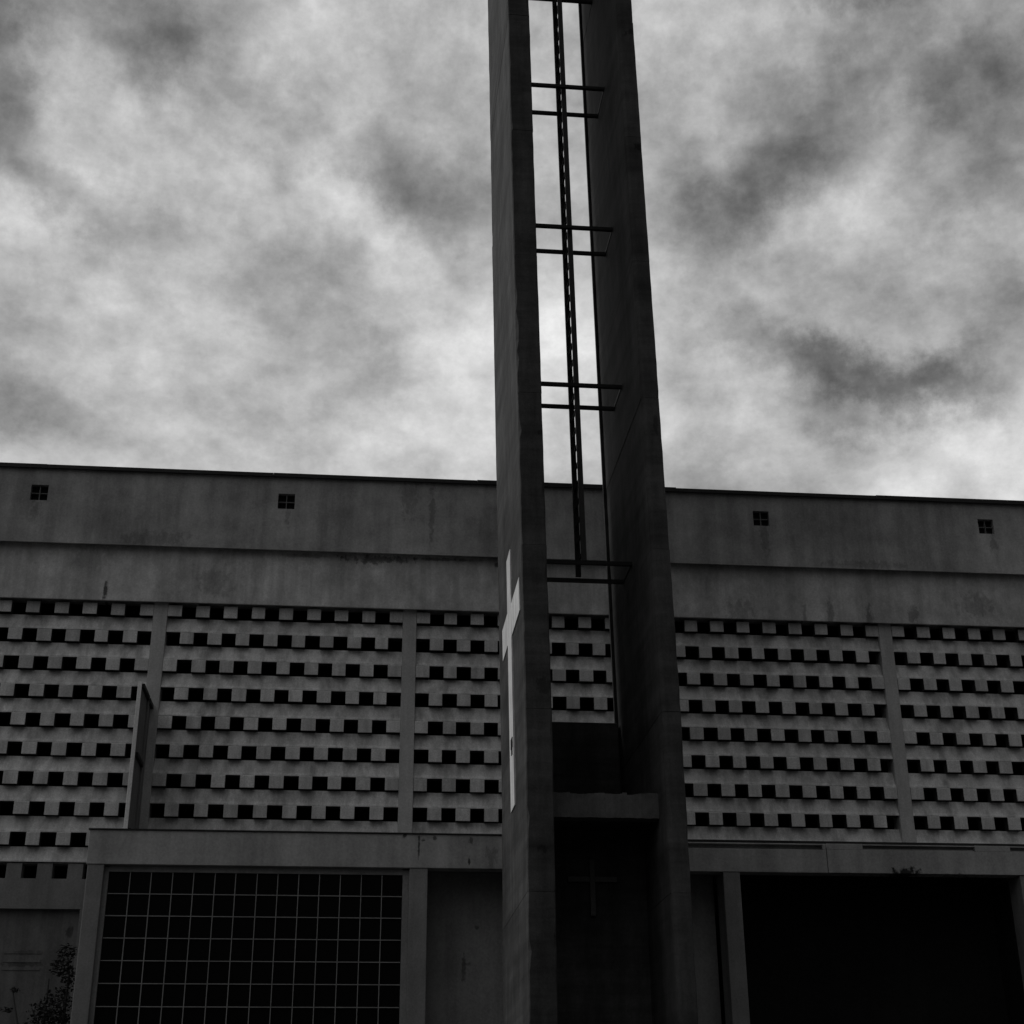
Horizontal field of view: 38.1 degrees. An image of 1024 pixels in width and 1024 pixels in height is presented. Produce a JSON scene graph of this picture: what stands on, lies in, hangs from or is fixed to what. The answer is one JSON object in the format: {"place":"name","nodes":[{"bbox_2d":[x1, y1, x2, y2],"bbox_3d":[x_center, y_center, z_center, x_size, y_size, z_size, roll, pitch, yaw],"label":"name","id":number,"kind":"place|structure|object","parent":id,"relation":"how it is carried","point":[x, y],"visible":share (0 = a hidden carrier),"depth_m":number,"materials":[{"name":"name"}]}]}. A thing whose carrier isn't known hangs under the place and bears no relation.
{"place":"outdoors","nodes":[
{"label":"outdoors","id":0,"kind":"place"},
{"bbox_2d":[0,462,1023,1023],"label":"church building","id":1,"kind":"structure","parent":0,"point":[250,746],"depth_m":21.31,"materials":[{"name":"paint"}]},
{"bbox_2d":[31,486,48,499],"bbox_3d":[-6.959,-0.255,21.858,0.248,0.248,0.098,2,-24,-6],"label":"vent window","id":2,"kind":"structure","parent":1,"relation":"in","point":[38,493],"depth_m":21.85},
{"bbox_2d":[89,865,408,1023],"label":"grid window","id":3,"kind":"structure","parent":1,"relation":"in","point":[176,944],"depth_m":18.53,"materials":[{"name":"glass"}]},
{"bbox_2d":[278,495,294,508],"bbox_3d":[-3.378,-0.127,22.204,0.248,0.248,0.098,2,-24,-6],"label":"vent window","id":4,"kind":"structure","parent":1,"relation":"in","point":[284,502],"depth_m":22.20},
{"bbox_2d":[753,512,767,525],"bbox_3d":[3.829,0.132,22.901,0.248,0.248,0.098,2,-24,-6],"label":"vent window","id":5,"kind":"structure","parent":1,"relation":"in","point":[759,519],"depth_m":22.90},
{"bbox_2d":[978,520,992,533],"bbox_3d":[7.405,0.260,23.246,0.248,0.248,0.098,2,-24,-6],"label":"vent window","id":6,"kind":"structure","parent":1,"relation":"in","point":[984,526],"depth_m":23.24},
{"bbox_2d":[0,0,1023,500],"label":"sky","id":7,"kind":"structure","parent":0,"point":[236,235],"materials":[{"name":"grey"}]},
{"bbox_2d":[488,0,697,1023],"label":"bell tower","id":8,"kind":"structure","parent":0,"point":[609,799],"depth_m":18.34,"materials":[{"name":"concrete"}]},
{"bbox_2d":[552,0,586,576],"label":"ladder","id":9,"kind":"object","parent":8,"relation":"attached to","point":[573,375],"visible":0.95,"depth_m":20.94,"materials":[{"name":"grey metal"}]},
{"bbox_2d":[567,859,616,915],"bbox_3d":[0.945,4.407,17.380,0.585,0.650,0.048,2,-24,-6],"label":"wall cross","id":10,"kind":"object","parent":8,"relation":"attached to","point":[592,879],"depth_m":17.39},
{"bbox_3d":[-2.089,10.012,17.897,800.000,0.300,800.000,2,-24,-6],"label":"ground","id":11,"kind":"structure","parent":0,"visible":0},
{"bbox_2d":[0,943,76,1023],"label":"tree","id":12,"kind":"object","parent":11,"relation":"on","point":[63,1019],"visible":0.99,"depth_m":18.58,"materials":[{"name":"black plant"}]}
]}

